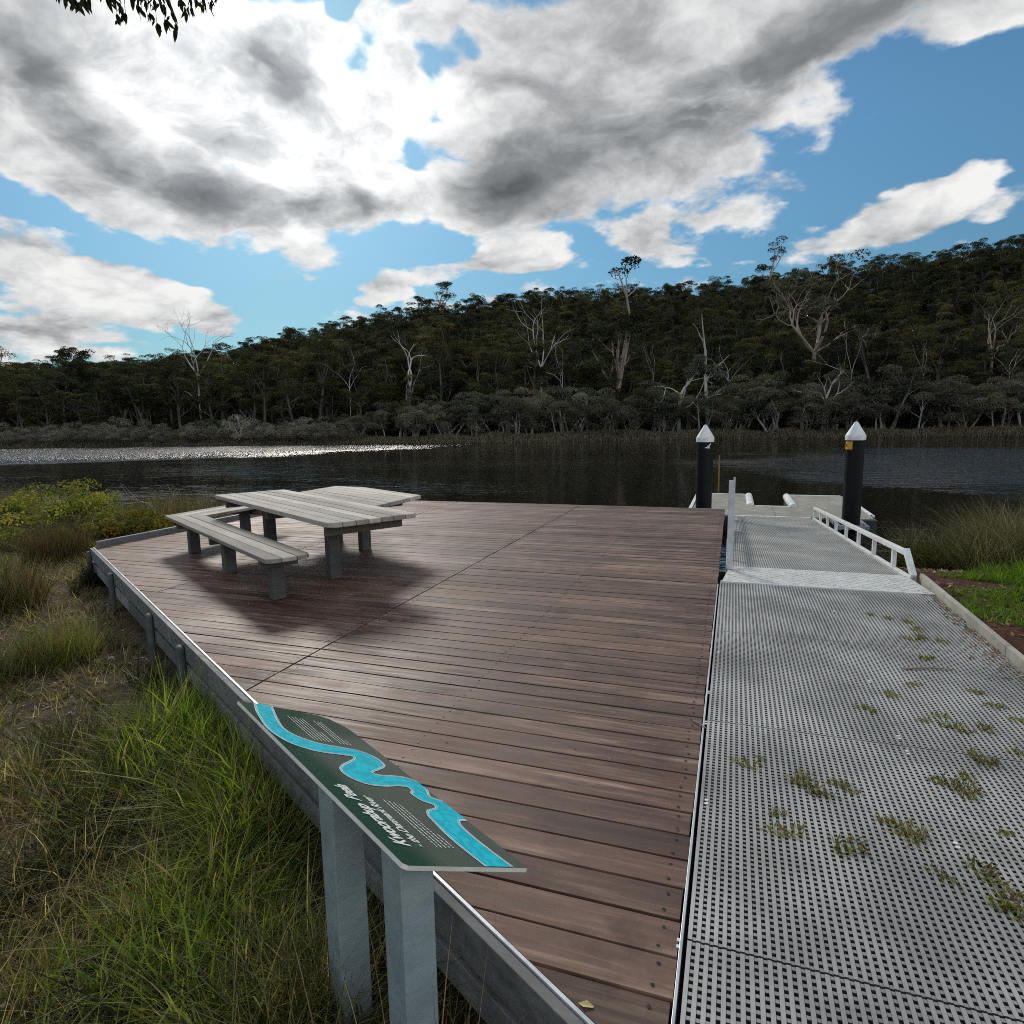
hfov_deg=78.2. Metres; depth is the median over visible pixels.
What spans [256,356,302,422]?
eucalyptus tree
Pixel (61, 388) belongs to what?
eucalyptus tree
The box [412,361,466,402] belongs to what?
eucalyptus tree
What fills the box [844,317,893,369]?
eucalyptus tree
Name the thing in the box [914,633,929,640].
weed
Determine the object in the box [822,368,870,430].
paperbark tree
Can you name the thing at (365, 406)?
eucalyptus tree
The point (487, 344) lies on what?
eucalyptus tree
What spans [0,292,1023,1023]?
ground
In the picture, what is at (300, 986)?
rush tussock
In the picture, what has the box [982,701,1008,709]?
weed
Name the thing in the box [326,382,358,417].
eucalyptus tree
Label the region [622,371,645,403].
eucalyptus tree
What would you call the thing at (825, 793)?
weed
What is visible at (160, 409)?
eucalyptus tree
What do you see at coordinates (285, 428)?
shrub
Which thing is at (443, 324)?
eucalyptus tree
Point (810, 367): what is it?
eucalyptus tree
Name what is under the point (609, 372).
eucalyptus tree
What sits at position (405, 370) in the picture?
eucalyptus tree
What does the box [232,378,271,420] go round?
eucalyptus tree
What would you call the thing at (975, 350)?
eucalyptus tree
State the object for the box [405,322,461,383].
eucalyptus tree
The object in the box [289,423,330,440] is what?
shrub
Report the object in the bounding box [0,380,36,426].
eucalyptus tree
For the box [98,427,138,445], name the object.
shrub
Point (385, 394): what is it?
eucalyptus tree
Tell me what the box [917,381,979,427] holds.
paperbark tree
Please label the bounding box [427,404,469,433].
paperbark tree
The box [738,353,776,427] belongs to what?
eucalyptus tree
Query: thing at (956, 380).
paperbark tree
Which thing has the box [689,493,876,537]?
floating pontoon
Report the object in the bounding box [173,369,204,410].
eucalyptus tree
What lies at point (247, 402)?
eucalyptus tree
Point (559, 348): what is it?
eucalyptus tree
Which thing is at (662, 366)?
eucalyptus tree
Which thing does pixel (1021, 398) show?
paperbark tree
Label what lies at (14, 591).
rush tussock
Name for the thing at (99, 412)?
eucalyptus tree
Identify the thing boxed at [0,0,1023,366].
sky
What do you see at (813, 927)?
grating ramp
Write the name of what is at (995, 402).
paperbark tree
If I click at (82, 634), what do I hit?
rush tussock
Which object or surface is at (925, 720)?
weed
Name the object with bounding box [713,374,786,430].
paperbark tree
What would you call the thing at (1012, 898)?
weed
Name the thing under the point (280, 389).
eucalyptus tree
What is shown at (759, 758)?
weed
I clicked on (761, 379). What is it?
paperbark tree
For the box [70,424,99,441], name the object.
shrub
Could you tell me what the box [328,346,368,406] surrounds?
eucalyptus tree
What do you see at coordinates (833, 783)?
weed
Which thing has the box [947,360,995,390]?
eucalyptus tree
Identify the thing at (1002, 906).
weed
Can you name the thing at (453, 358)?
eucalyptus tree
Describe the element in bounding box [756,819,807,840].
weed
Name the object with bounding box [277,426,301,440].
shrub
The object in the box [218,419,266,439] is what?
shrub
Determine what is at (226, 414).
eucalyptus tree
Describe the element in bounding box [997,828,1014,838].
weed
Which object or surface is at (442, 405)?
paperbark tree
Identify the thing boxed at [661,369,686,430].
eucalyptus tree
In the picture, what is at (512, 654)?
timber deck
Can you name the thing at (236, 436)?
shrub
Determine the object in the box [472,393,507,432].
paperbark tree
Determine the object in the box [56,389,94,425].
eucalyptus tree
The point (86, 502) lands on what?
shrub
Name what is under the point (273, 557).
picnic bench
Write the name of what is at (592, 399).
paperbark tree
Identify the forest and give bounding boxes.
[0,234,1023,425]
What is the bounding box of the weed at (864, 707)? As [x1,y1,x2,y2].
[855,703,876,713]
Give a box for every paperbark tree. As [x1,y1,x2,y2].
[326,413,349,430]
[345,415,372,435]
[363,402,397,435]
[364,409,388,435]
[391,406,420,436]
[394,408,421,436]
[395,403,434,437]
[410,395,446,435]
[422,401,464,433]
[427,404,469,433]
[439,406,472,434]
[442,399,482,434]
[450,391,503,435]
[458,407,487,434]
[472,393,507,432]
[482,402,529,432]
[492,387,553,433]
[498,397,533,433]
[506,403,544,433]
[529,392,560,433]
[531,385,567,431]
[531,395,578,432]
[552,386,599,431]
[557,402,601,432]
[561,387,616,429]
[582,397,634,436]
[583,403,617,431]
[593,397,636,432]
[615,405,655,431]
[620,387,656,431]
[635,383,678,432]
[638,354,736,429]
[646,404,676,431]
[652,404,690,430]
[665,392,704,430]
[674,390,729,428]
[674,394,703,430]
[702,390,743,429]
[706,394,752,429]
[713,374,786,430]
[728,370,816,431]
[728,400,758,428]
[735,387,794,431]
[747,391,787,428]
[779,385,821,427]
[781,377,853,429]
[785,389,840,429]
[787,364,860,428]
[806,395,854,430]
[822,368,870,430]
[828,391,885,430]
[830,374,906,427]
[856,364,943,429]
[861,395,899,428]
[891,376,941,426]
[893,386,961,428]
[909,374,969,426]
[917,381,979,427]
[924,383,996,427]
[946,383,976,427]
[969,372,1023,427]
[971,392,1023,426]
[979,378,1023,425]
[1003,393,1023,427]
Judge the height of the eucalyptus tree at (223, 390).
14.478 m
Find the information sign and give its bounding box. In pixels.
[237,700,526,1023]
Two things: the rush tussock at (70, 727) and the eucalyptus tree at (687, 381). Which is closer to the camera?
the rush tussock at (70, 727)
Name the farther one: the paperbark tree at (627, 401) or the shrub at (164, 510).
the paperbark tree at (627, 401)
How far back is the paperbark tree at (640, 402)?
92.21 m
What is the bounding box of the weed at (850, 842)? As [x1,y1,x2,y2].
[828,832,869,860]
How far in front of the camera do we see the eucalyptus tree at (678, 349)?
109.00 m
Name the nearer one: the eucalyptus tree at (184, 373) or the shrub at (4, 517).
the shrub at (4, 517)
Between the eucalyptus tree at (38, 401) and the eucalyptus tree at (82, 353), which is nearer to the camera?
the eucalyptus tree at (38, 401)
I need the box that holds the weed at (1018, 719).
[1005,715,1023,724]
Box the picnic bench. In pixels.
[165,505,308,599]
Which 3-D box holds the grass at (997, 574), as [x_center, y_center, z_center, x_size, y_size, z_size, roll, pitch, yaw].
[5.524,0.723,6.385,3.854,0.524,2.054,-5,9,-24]
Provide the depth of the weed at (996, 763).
2.93 m
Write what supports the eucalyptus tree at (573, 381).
on the ground at (132, 634)
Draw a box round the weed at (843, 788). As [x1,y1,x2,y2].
[836,783,862,796]
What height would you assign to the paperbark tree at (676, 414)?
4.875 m
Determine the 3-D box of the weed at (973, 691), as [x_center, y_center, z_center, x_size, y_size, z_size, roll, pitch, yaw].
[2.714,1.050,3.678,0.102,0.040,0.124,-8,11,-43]
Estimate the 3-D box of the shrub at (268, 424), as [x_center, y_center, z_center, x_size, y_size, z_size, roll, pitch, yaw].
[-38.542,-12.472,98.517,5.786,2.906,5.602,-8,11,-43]
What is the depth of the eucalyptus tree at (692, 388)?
100.27 m
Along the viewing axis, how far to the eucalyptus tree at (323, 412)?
117.73 m
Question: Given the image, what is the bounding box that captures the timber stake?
[718,455,719,492]
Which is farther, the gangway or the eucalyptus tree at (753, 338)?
the eucalyptus tree at (753, 338)
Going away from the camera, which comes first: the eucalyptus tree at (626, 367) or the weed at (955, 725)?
the weed at (955, 725)
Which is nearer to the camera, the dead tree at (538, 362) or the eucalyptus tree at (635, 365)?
the dead tree at (538, 362)
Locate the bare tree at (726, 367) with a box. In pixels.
[692,348,756,383]
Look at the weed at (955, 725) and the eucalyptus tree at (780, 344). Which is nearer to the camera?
the weed at (955, 725)
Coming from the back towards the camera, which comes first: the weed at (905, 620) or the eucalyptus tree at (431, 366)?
the eucalyptus tree at (431, 366)
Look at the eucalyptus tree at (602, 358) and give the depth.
107.06 m
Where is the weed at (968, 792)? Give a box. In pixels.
[951,780,984,800]
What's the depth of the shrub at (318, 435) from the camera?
91.26 m
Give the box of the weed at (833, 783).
[825,776,853,787]
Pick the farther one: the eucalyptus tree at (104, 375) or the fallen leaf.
the eucalyptus tree at (104, 375)
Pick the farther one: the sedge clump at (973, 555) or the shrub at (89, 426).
the shrub at (89, 426)
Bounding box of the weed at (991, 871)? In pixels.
[955,852,1006,886]
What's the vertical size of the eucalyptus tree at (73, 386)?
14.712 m
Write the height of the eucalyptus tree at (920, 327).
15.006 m
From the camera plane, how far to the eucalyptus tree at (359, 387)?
114.81 m
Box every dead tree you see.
[144,306,233,418]
[391,331,433,433]
[507,292,578,391]
[693,319,728,427]
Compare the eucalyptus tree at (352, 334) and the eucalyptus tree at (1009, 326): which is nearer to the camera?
the eucalyptus tree at (1009, 326)
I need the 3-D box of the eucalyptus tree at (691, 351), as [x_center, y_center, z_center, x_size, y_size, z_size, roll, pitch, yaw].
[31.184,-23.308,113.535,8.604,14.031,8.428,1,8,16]
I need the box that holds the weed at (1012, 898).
[977,873,1023,920]
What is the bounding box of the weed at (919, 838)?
[891,817,930,851]
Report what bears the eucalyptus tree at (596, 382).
on the ground at (132, 634)
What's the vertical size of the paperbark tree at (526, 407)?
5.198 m
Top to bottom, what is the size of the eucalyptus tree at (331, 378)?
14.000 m
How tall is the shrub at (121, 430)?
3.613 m
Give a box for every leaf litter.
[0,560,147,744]
[900,567,1023,635]
[920,590,1023,699]
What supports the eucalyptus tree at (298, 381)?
on the ground at (132, 634)
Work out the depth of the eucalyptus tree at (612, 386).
98.92 m
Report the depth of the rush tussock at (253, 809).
3.09 m
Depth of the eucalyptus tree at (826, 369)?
93.34 m
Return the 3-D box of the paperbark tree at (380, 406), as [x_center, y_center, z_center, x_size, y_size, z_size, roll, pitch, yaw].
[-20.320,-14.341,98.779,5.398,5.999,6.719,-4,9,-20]
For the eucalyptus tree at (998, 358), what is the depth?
94.58 m
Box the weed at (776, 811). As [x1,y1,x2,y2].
[769,806,787,818]
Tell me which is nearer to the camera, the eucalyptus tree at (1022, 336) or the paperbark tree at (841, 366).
the paperbark tree at (841, 366)
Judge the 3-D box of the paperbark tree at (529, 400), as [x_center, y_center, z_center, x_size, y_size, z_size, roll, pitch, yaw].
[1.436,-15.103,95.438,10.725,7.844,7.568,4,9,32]
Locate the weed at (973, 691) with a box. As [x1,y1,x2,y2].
[966,687,988,695]
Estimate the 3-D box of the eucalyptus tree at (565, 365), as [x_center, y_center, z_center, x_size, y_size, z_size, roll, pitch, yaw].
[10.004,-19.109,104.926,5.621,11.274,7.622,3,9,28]
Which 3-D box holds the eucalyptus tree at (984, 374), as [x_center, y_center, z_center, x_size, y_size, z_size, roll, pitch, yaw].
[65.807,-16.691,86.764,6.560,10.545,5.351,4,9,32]
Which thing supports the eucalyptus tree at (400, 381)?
on the ground at (132, 634)
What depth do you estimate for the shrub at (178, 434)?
97.38 m
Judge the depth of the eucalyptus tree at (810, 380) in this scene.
89.44 m
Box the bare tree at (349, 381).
[315,354,372,415]
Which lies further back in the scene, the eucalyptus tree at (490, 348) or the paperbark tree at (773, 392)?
the eucalyptus tree at (490, 348)
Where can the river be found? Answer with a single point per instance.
(902, 477)
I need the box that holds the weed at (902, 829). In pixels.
[876,817,921,840]
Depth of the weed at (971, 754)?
3.00 m
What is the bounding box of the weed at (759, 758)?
[754,755,766,762]
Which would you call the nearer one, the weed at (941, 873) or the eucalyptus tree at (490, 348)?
the weed at (941, 873)
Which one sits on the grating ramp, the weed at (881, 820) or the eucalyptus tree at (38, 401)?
the weed at (881, 820)
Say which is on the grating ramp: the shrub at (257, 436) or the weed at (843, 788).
the weed at (843, 788)
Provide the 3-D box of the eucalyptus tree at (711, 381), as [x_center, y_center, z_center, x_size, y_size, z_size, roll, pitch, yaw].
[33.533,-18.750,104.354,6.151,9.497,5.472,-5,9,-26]
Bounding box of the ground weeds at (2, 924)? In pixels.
[0,760,327,1023]
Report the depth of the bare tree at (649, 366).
101.51 m
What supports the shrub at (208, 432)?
on the ground at (132, 634)
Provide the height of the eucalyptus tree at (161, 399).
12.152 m
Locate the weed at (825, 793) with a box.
[808,786,843,802]
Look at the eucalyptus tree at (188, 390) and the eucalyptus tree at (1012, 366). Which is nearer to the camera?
the eucalyptus tree at (1012, 366)
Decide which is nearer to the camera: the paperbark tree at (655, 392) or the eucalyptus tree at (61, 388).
the paperbark tree at (655, 392)
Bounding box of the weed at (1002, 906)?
[987,893,1023,921]
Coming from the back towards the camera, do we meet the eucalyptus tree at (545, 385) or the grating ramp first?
the eucalyptus tree at (545, 385)
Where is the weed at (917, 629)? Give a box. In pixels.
[907,625,923,632]
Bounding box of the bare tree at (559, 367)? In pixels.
[527,332,564,428]
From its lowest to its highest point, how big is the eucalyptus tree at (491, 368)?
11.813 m
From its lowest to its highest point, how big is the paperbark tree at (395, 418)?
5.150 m
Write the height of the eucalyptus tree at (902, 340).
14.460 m
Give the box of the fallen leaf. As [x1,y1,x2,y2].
[579,1000,593,1007]
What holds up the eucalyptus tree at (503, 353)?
on the ground at (132, 634)
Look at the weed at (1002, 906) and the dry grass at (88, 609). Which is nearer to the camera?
the weed at (1002, 906)
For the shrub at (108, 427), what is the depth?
102.01 m
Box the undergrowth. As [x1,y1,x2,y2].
[0,277,1023,440]
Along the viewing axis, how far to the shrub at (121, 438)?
99.55 m
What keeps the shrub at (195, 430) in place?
on the ground at (132, 634)
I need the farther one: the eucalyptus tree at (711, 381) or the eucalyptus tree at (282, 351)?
the eucalyptus tree at (282, 351)
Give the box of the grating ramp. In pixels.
[676,574,1023,1023]
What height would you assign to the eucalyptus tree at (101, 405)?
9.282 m
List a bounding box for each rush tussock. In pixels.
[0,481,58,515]
[0,546,79,618]
[0,623,87,687]
[1,606,140,674]
[1,691,121,772]
[3,511,112,565]
[37,827,492,1023]
[59,559,105,588]
[64,674,174,735]
[85,510,135,540]
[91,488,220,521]
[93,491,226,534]
[149,751,319,879]
[282,908,531,1023]
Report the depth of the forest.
154.07 m
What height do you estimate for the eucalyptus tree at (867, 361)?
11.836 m
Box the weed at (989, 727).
[969,720,994,732]
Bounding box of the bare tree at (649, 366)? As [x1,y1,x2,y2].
[645,346,654,382]
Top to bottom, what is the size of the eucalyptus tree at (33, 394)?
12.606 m
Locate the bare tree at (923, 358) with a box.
[910,335,926,423]
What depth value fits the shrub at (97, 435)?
99.96 m
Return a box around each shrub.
[0,422,24,443]
[0,430,24,445]
[0,477,141,541]
[0,507,21,531]
[11,426,51,442]
[18,433,48,445]
[20,515,103,548]
[32,424,76,441]
[40,433,70,445]
[47,421,94,441]
[51,427,96,445]
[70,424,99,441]
[82,426,115,444]
[91,416,148,441]
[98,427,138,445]
[98,507,175,537]
[101,421,137,442]
[114,430,146,442]
[119,419,167,440]
[125,428,159,442]
[143,423,183,440]
[148,431,175,443]
[159,422,208,440]
[164,425,205,443]
[179,426,212,442]
[183,421,218,440]
[200,419,243,440]
[206,414,260,439]
[208,428,234,441]
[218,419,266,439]
[224,411,252,434]
[229,430,246,441]
[243,427,267,441]
[245,425,284,442]
[252,423,283,438]
[276,423,298,438]
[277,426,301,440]
[280,426,307,441]
[282,417,319,438]
[289,417,327,438]
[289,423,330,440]
[309,415,343,437]
[309,423,349,441]
[326,418,369,436]
[336,425,366,439]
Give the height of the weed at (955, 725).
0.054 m
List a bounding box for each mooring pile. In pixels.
[695,425,713,508]
[841,421,866,541]
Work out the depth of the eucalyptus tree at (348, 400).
116.80 m
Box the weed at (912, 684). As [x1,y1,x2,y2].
[902,681,924,687]
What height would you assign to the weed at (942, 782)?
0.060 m
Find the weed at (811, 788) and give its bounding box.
[794,776,829,798]
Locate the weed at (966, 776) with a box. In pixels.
[948,769,976,783]
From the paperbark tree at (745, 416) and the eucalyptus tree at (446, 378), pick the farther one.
the eucalyptus tree at (446, 378)
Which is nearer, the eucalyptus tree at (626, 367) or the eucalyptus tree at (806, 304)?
the eucalyptus tree at (806, 304)
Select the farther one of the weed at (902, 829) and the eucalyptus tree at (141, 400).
the eucalyptus tree at (141, 400)
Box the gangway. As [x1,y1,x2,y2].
[721,477,934,595]
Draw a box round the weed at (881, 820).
[873,813,901,824]
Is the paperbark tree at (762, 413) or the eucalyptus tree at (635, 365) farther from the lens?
the eucalyptus tree at (635, 365)
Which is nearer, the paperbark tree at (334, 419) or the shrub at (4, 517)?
the shrub at (4, 517)
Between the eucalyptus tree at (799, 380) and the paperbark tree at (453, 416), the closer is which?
the paperbark tree at (453, 416)
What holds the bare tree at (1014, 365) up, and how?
on the ground at (132, 634)
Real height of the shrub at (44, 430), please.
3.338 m
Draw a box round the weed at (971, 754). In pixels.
[964,746,990,762]
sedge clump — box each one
[850,516,998,571]
[865,493,1023,570]
[912,522,1023,571]
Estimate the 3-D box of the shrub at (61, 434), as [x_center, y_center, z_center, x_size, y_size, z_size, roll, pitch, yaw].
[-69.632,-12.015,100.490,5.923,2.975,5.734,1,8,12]
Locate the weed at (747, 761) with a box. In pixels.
[726,755,763,769]
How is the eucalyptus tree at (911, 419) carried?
on the ground at (132, 634)
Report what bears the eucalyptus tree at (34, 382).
on the ground at (132, 634)
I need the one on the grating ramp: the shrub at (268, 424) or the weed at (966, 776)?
the weed at (966, 776)
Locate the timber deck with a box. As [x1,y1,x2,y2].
[86,500,724,1023]
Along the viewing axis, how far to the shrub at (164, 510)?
12.63 m
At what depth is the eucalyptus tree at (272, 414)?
115.24 m
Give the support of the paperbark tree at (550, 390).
on the ground at (132, 634)
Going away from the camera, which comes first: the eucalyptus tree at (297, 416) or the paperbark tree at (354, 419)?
the paperbark tree at (354, 419)
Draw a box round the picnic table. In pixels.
[215,486,420,578]
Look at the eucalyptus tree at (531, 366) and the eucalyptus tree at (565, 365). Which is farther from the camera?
the eucalyptus tree at (531, 366)
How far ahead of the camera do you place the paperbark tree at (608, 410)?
87.68 m
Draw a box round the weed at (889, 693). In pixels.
[884,688,901,699]
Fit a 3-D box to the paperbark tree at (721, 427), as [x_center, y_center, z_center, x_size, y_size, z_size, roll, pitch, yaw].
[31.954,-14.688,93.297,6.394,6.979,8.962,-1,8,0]
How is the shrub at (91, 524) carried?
on the ground at (132, 634)
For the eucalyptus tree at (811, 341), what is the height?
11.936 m
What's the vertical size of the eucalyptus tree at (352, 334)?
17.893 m
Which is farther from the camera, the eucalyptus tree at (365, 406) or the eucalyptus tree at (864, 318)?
the eucalyptus tree at (365, 406)
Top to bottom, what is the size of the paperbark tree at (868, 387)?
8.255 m
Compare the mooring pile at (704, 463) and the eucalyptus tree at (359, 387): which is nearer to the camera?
the mooring pile at (704, 463)
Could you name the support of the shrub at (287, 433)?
on the ground at (132, 634)
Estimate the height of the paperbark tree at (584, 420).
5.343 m
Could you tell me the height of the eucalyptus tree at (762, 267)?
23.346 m
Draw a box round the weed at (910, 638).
[900,634,921,641]
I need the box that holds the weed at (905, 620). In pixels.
[900,617,914,624]
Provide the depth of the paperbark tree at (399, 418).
91.51 m
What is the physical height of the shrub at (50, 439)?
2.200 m
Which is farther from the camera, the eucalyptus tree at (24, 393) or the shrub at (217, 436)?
the eucalyptus tree at (24, 393)
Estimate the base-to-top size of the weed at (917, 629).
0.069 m
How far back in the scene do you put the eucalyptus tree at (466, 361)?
103.68 m
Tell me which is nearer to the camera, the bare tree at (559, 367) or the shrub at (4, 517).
the shrub at (4, 517)
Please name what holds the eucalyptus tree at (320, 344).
on the ground at (132, 634)
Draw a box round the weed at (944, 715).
[925,709,951,719]
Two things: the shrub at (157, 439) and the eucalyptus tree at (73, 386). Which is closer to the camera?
the shrub at (157, 439)
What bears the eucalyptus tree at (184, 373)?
on the ground at (132, 634)
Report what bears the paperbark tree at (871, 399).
on the ground at (132, 634)
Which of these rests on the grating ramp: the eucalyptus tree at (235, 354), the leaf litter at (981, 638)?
the leaf litter at (981, 638)
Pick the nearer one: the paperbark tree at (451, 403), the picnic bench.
the picnic bench
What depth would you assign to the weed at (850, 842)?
2.37 m
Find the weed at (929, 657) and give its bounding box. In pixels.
[919,654,934,661]
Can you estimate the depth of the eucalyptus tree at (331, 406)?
104.23 m
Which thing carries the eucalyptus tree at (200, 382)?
on the ground at (132, 634)
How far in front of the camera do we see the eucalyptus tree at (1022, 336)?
96.70 m
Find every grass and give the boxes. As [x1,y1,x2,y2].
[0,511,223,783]
[0,521,175,791]
[0,660,486,1023]
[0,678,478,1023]
[936,553,1023,625]
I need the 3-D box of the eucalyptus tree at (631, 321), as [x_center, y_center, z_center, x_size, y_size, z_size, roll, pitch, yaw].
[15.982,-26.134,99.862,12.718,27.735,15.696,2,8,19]
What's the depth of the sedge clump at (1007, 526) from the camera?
9.17 m
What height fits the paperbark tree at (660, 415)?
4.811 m
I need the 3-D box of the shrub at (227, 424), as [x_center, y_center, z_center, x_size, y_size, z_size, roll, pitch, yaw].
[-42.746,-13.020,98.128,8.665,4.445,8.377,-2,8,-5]
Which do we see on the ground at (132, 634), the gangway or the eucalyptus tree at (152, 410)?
the eucalyptus tree at (152, 410)
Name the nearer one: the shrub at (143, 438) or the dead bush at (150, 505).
the dead bush at (150, 505)
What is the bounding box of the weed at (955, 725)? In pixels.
[937,720,977,735]
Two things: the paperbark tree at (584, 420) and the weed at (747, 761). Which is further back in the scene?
the paperbark tree at (584, 420)
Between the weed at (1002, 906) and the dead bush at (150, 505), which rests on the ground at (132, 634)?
the dead bush at (150, 505)
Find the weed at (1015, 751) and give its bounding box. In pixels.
[1005,747,1023,757]
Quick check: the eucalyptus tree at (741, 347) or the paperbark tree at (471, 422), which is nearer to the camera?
the paperbark tree at (471, 422)
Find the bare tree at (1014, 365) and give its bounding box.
[994,349,1023,418]
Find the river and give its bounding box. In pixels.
[0,437,1023,571]
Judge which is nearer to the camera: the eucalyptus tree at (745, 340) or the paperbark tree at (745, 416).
the paperbark tree at (745, 416)
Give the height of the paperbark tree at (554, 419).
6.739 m
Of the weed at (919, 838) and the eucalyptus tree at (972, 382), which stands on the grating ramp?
the weed at (919, 838)
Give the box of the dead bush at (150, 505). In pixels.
[120,483,227,517]
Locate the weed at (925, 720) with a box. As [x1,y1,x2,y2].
[915,716,930,722]
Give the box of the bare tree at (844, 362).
[808,330,861,419]
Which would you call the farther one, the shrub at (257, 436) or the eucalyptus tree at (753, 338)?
the eucalyptus tree at (753, 338)
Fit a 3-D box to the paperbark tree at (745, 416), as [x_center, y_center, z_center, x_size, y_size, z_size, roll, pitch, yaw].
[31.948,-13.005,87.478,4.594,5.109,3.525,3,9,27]
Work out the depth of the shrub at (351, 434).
91.30 m
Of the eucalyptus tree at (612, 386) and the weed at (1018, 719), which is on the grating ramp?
the weed at (1018, 719)
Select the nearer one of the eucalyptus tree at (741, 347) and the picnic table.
the picnic table
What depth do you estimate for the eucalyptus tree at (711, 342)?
106.64 m
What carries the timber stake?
in the river
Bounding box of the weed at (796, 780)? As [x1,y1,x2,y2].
[784,767,815,788]
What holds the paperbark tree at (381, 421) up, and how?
on the ground at (132, 634)
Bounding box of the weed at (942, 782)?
[925,771,974,790]
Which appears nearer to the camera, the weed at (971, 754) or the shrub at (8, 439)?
the weed at (971, 754)
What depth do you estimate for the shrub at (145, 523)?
11.41 m
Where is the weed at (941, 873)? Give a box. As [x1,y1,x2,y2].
[923,861,967,891]
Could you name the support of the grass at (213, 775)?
on the ground at (132, 634)
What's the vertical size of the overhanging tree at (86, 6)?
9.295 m
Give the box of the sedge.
[0,425,1023,448]
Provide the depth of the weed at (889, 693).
3.66 m
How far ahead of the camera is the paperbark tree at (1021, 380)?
79.98 m
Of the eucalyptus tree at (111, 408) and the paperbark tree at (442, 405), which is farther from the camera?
the eucalyptus tree at (111, 408)
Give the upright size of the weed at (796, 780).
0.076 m
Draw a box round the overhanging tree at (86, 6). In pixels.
[56,0,216,41]
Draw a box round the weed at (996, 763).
[973,755,1003,769]
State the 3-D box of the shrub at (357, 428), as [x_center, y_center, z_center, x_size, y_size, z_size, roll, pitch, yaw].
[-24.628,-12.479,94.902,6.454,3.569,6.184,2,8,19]
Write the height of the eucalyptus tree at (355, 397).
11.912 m
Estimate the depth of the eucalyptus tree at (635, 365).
118.15 m
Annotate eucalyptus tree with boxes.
[0,346,40,427]
[0,379,32,425]
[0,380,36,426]
[0,382,37,437]
[8,388,37,427]
[12,374,57,422]
[30,386,67,428]
[39,371,84,424]
[40,363,107,422]
[40,382,69,422]
[43,377,75,424]
[51,346,95,422]
[55,371,83,423]
[56,348,135,422]
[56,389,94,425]
[75,387,111,422]
[79,390,109,422]
[83,381,108,414]
[94,381,131,419]
[97,363,132,417]
[100,361,147,421]
[100,361,153,427]
[109,365,157,438]
[111,377,151,425]
[116,372,155,419]
[132,354,191,419]
[132,361,164,428]
[149,375,189,428]
[150,357,202,437]
[150,373,182,414]
[151,397,174,421]
[168,369,208,421]
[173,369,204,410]
[174,367,209,415]
[183,360,233,418]
[184,397,207,421]
[188,369,235,420]
[191,356,244,420]
[194,359,249,421]
[219,350,250,419]
[223,364,255,420]
[228,359,267,415]
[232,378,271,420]
[234,361,271,425]
[237,352,286,437]
[238,342,274,406]
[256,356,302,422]
[260,383,279,424]
[262,342,298,382]
[262,372,290,420]
[270,354,318,421]
[283,335,350,420]
[289,363,314,418]
[291,394,309,421]
[295,381,325,417]
[302,355,349,416]
[303,369,342,419]
[318,384,347,415]
[324,327,382,410]
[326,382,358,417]
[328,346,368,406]
[334,389,354,416]
[340,363,375,419]
[340,368,384,415]
[347,395,368,420]
[349,386,371,413]
[351,344,388,410]
[359,319,418,399]
[360,356,405,433]
[362,343,421,414]
[369,381,384,409]
[378,353,424,390]
[383,362,408,402]
[385,374,424,434]
[391,353,430,405]
[394,390,414,415]
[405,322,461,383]
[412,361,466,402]
[412,372,429,413]
[413,358,456,402]
[414,315,491,400]
[416,340,465,431]
[418,281,456,327]
[438,355,468,408]
[446,343,496,399]
[449,346,494,396]
[458,337,499,385]
[462,345,507,396]
[469,343,515,431]
[471,328,527,388]
[479,360,506,398]
[492,352,527,408]
[497,337,533,398]
[503,344,540,397]
[512,339,550,399]
[529,342,567,394]
[537,379,553,431]
[548,354,585,396]
[555,362,591,426]
[563,353,625,420]
[563,362,581,393]
[572,255,655,428]
[575,367,605,410]
[581,348,616,395]
[597,346,614,375]
[600,377,625,430]
[614,348,653,386]
[615,356,645,395]
[617,342,641,393]
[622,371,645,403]
[624,352,657,388]
[629,341,675,399]
[632,360,671,390]
[639,337,682,386]
[651,368,686,391]
[655,346,690,391]
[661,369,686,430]
[663,342,702,405]
[669,380,687,424]
[675,337,726,397]
[675,367,696,396]
[688,373,709,412]
[692,371,723,397]
[694,335,739,408]
[708,369,740,404]
[709,343,751,388]
[722,338,762,383]
[731,336,776,369]
[737,344,803,424]
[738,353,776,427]
[745,235,787,306]
[750,339,799,421]
[755,249,882,422]
[755,328,814,372]
[765,327,822,379]
[771,341,809,387]
[793,333,861,385]
[797,343,837,424]
[798,376,821,411]
[803,340,823,373]
[804,351,826,375]
[821,309,904,428]
[826,345,854,381]
[827,329,863,377]
[842,347,890,381]
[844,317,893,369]
[873,341,916,416]
[877,337,911,404]
[882,329,923,421]
[892,329,919,366]
[893,316,943,406]
[893,338,928,353]
[895,318,956,367]
[903,370,922,427]
[910,319,966,406]
[916,357,937,369]
[917,328,980,382]
[918,339,967,382]
[933,325,997,380]
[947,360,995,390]
[960,341,1010,413]
[962,353,993,424]
[969,303,1023,363]
[973,286,1023,414]
[990,341,1020,403]
[992,320,1021,362]
[995,338,1023,379]
[998,338,1023,419]
[998,348,1023,378]
[1002,309,1023,354]
[1014,328,1023,366]
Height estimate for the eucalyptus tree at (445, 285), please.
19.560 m
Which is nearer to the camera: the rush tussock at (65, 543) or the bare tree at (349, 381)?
the rush tussock at (65, 543)

